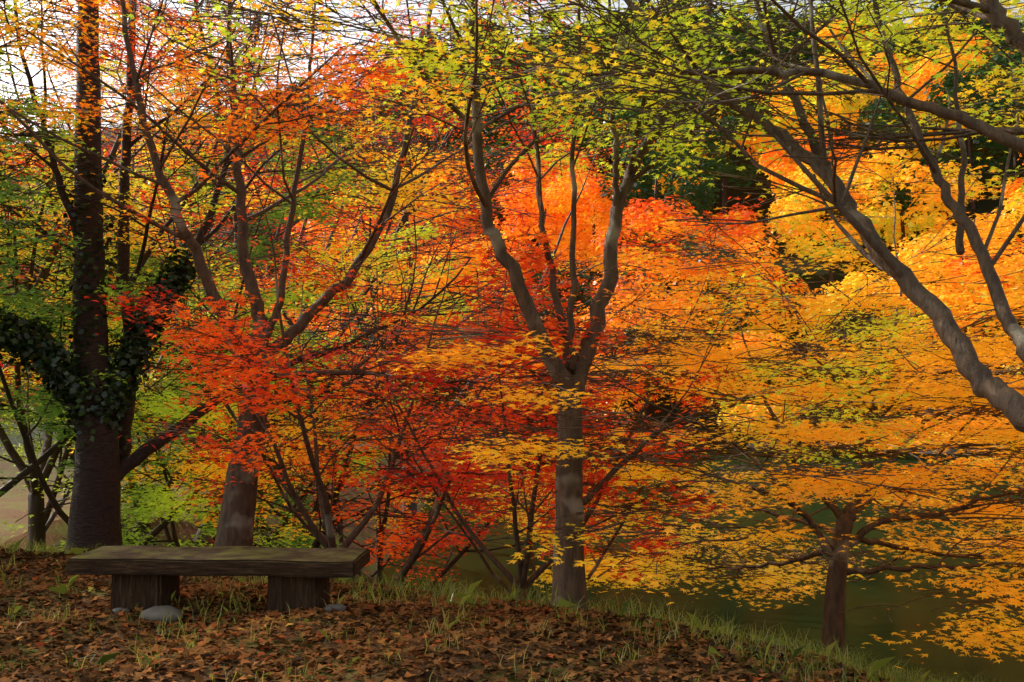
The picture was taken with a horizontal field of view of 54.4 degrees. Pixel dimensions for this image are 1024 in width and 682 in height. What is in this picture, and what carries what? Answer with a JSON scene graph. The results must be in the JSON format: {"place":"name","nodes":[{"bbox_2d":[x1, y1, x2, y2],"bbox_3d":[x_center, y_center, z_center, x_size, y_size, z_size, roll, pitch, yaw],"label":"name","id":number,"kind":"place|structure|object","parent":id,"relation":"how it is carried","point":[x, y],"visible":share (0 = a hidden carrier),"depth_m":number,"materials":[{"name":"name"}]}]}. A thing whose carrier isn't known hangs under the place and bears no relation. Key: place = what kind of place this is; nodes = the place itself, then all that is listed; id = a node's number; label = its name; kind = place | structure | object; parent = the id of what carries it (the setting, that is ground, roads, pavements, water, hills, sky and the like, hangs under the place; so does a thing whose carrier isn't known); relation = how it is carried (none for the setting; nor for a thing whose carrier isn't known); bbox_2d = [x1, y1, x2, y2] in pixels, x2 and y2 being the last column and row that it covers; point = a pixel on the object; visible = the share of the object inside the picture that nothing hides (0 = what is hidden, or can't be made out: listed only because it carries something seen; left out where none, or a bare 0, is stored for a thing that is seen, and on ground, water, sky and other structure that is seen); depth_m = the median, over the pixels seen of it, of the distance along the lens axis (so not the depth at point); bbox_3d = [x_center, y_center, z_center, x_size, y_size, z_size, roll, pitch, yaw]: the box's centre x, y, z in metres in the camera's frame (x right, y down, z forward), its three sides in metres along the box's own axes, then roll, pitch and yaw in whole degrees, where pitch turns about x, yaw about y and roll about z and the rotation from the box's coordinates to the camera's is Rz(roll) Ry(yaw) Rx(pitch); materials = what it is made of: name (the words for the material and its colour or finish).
{"place":"outdoors","nodes":[
{"label":"outdoors","id":0,"kind":"place"},
{"bbox_2d":[0,146,268,548],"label":"tree","id":1,"kind":"object","parent":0,"point":[11,428],"depth_m":15.21,"materials":[{"name":"plant"}]},
{"bbox_2d":[0,1,373,496],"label":"tree","id":2,"kind":"object","parent":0,"point":[35,298],"depth_m":10.79,"materials":[{"name":"plant"}]},
{"bbox_2d":[0,114,461,545],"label":"tree","id":3,"kind":"object","parent":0,"point":[141,278],"depth_m":12.31,"materials":[{"name":"orange plant"}]},
{"bbox_2d":[2,107,569,547],"bbox_3d":[-3.237,0.899,14.284,8.030,8.581,8.074,0,-2,0],"label":"maple","id":4,"kind":"object","parent":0,"point":[221,472],"depth_m":12.36,"materials":[{"name":"orange plant"}]},
{"bbox_2d":[0,0,1023,448],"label":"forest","id":5,"kind":"object","parent":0,"point":[598,196],"depth_m":81.14,"materials":[{"name":"plant"}]},
{"bbox_2d":[0,113,1023,681],"bbox_3d":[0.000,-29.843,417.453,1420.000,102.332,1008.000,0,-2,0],"label":"ground","id":6,"kind":"structure","parent":0,"point":[12,503],"depth_m":25.63,"materials":[{"name":"brown plant"}]},
{"bbox_2d":[0,0,137,130],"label":"tree","id":7,"kind":"object","parent":6,"relation":"on","point":[30,14],"depth_m":10.56,"materials":[{"name":"plant"}]},
{"bbox_2d":[113,607,130,615],"bbox_3d":[-2.449,1.703,6.236,0.123,0.068,0.094,0,-2,0],"label":"stone","id":8,"kind":"object","parent":6,"relation":"on","point":[117,610],"visible":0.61,"depth_m":6.21,"materials":[{"name":"grey stone"}]},
{"bbox_2d":[0,0,308,551],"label":"maple","id":9,"kind":"object","parent":6,"relation":"on","point":[37,529],"depth_m":13.49,"materials":[{"name":"orange plant"}]},
{"bbox_2d":[0,0,315,315],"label":"maple","id":10,"kind":"object","parent":6,"relation":"on","point":[117,143],"depth_m":13.17,"materials":[{"name":"orange plant"}]},
{"bbox_2d":[140,605,182,622],"bbox_3d":[-2.144,1.700,6.125,0.269,0.125,0.199,0,-2,0],"label":"stone","id":11,"kind":"object","parent":6,"relation":"on","point":[152,613],"visible":0.78,"depth_m":6.07,"materials":[{"name":"grey stone"}]},
{"bbox_2d":[1,0,379,443],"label":"maple","id":12,"kind":"object","parent":6,"relation":"on","point":[232,241],"depth_m":21.53,"materials":[{"name":"orange plant"}]},
{"bbox_2d":[66,545,369,613],"bbox_3d":[-1.860,1.564,6.395,1.820,0.418,0.508,0,-2,3],"label":"bench","id":13,"kind":"object","parent":6,"relation":"on","point":[146,577],"visible":0.96,"depth_m":6.21,"materials":[{"name":"brown wood"}]},
{"bbox_2d":[14,281,445,551],"bbox_3d":[-3.903,1.885,13.776,6.027,5.232,4.858,0,-2,0],"label":"tree","id":14,"kind":"object","parent":6,"relation":"on","point":[157,510],"depth_m":12.78,"materials":[{"name":"green plant"}]},
{"bbox_2d":[0,0,488,444],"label":"maple","id":15,"kind":"object","parent":6,"relation":"on","point":[322,233],"depth_m":30.60,"materials":[{"name":"plant"}]},
{"bbox_2d":[0,0,543,551],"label":"cherry tree","id":16,"kind":"object","parent":6,"relation":"on","point":[106,466],"depth_m":10.98,"materials":[{"name":"orange plant"}]},
{"bbox_2d":[0,155,196,468],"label":"ivy","id":17,"kind":"object","parent":16,"relation":"attached to","point":[27,332],"visible":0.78,"depth_m":10.86,"materials":[{"name":"green plant"}]},
{"bbox_2d":[9,0,600,496],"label":"maple","id":18,"kind":"object","parent":6,"relation":"on","point":[381,130],"depth_m":23.72,"materials":[{"name":"orange plant"}]},
{"bbox_2d":[113,135,522,579],"bbox_3d":[-1.538,0.429,9.398,3.629,3.944,4.721,0,-2,0],"label":"maple","id":19,"kind":"object","parent":6,"relation":"on","point":[254,370],"depth_m":8.54,"materials":[{"name":"red plant"}]},
{"bbox_2d":[0,0,642,546],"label":"maple","id":20,"kind":"object","parent":6,"relation":"on","point":[278,234],"depth_m":16.11,"materials":[{"name":"plant"}]},
{"bbox_2d":[325,604,345,611],"bbox_3d":[-1.089,1.660,6.142,0.141,0.080,0.110,0,-2,0],"label":"stone","id":21,"kind":"object","parent":6,"relation":"on","point":[342,607],"visible":0.57,"depth_m":6.11,"materials":[{"name":"grey stone"}]},
{"bbox_2d":[84,278,594,586],"bbox_3d":[-1.788,1.179,10.464,5.071,3.766,4.630,0,-2,0],"label":"maple","id":22,"kind":"object","parent":6,"relation":"on","point":[415,555],"depth_m":9.69,"materials":[{"name":"red plant"}]},
{"bbox_2d":[0,0,714,546],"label":"leaning tree","id":23,"kind":"object","parent":6,"relation":"on","point":[238,512],"depth_m":9.48,"materials":[{"name":"orange plant"}]},
{"bbox_2d":[102,1,675,545],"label":"maple","id":24,"kind":"object","parent":6,"relation":"on","point":[414,503],"depth_m":26.73,"materials":[{"name":"orange plant"}]},
{"bbox_2d":[181,285,649,588],"bbox_3d":[-1.836,2.462,14.907,7.180,6.689,5.904,-2,-3,42],"label":"maple","id":25,"kind":"object","parent":6,"relation":"on","point":[395,539],"depth_m":13.99,"materials":[{"name":"red plant"}]},
{"bbox_2d":[0,546,923,681],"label":"fallen leaves","id":26,"kind":"object","parent":6,"relation":"on","point":[415,647],"visible":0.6,"depth_m":5.57,"materials":[{"name":"brown plant"}]},
{"bbox_2d":[0,530,1018,681],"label":"grass","id":27,"kind":"structure","parent":6,"relation":"on","point":[876,665],"depth_m":6.31,"materials":[{"name":"green plant"}]},
{"bbox_2d":[276,195,774,600],"bbox_3d":[-0.106,0.664,9.064,4.448,3.798,2.965,-2,-3,35],"label":"maple","id":28,"kind":"object","parent":6,"relation":"on","point":[539,262],"depth_m":8.50,"materials":[{"name":"plant"}]},
{"bbox_2d":[331,363,769,601],"bbox_3d":[0.325,1.569,9.499,3.952,2.709,3.344,0,-2,0],"label":"maple","id":29,"kind":"object","parent":6,"relation":"on","point":[639,391],"depth_m":8.89,"materials":[{"name":"plant"}]},
{"bbox_2d":[111,0,1023,432],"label":"tree","id":30,"kind":"object","parent":6,"relation":"on","point":[977,374],"depth_m":6.24,"materials":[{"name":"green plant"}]},
{"bbox_2d":[234,0,986,609],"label":"tree","id":31,"kind":"object","parent":6,"relation":"on","point":[568,574],"depth_m":7.35,"materials":[{"name":"plant"}]},
{"bbox_2d":[746,438,792,448],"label":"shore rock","id":32,"kind":"object","parent":6,"relation":"on","point":[753,445],"visible":0.16,"depth_m":64.21,"materials":[{"name":"grey stone"}]},
{"bbox_2d":[819,440,850,450],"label":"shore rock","id":33,"kind":"object","parent":6,"relation":"on","point":[838,444],"visible":0.07,"depth_m":62.70,"materials":[{"name":"grey stone"}]},
{"bbox_2d":[911,448,958,453],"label":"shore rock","id":34,"kind":"object","parent":6,"relation":"on","point":[948,450],"visible":0.14,"depth_m":59.67,"materials":[{"name":"grey stone"}]},
{"bbox_2d":[969,444,1008,453],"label":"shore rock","id":35,"kind":"object","parent":6,"relation":"on","point":[991,450],"visible":0.11,"depth_m":58.70,"materials":[{"name":"grey stone"}]},
{"bbox_2d":[0,0,1023,145],"label":"sky","id":36,"kind":"structure","parent":0,"point":[32,72],"materials":[{"name":"white"}]},
{"bbox_2d":[374,439,1023,681],"bbox_3d":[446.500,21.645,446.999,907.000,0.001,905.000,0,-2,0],"label":"pond water","id":37,"kind":"structure","parent":0,"point":[863,624],"depth_m":21.49,"materials":[{"name":"green liquid"}]},
{"bbox_2d":[375,145,1023,667],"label":"tree","id":38,"kind":"object","parent":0,"point":[1007,431],"depth_m":8.14,"materials":[{"name":"orange plant"}]},
{"bbox_2d":[591,521,1018,673],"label":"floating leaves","id":39,"kind":"object","parent":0,"point":[886,574],"visible":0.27,"depth_m":22.33,"materials":[{"name":"orange plant"}]}
]}

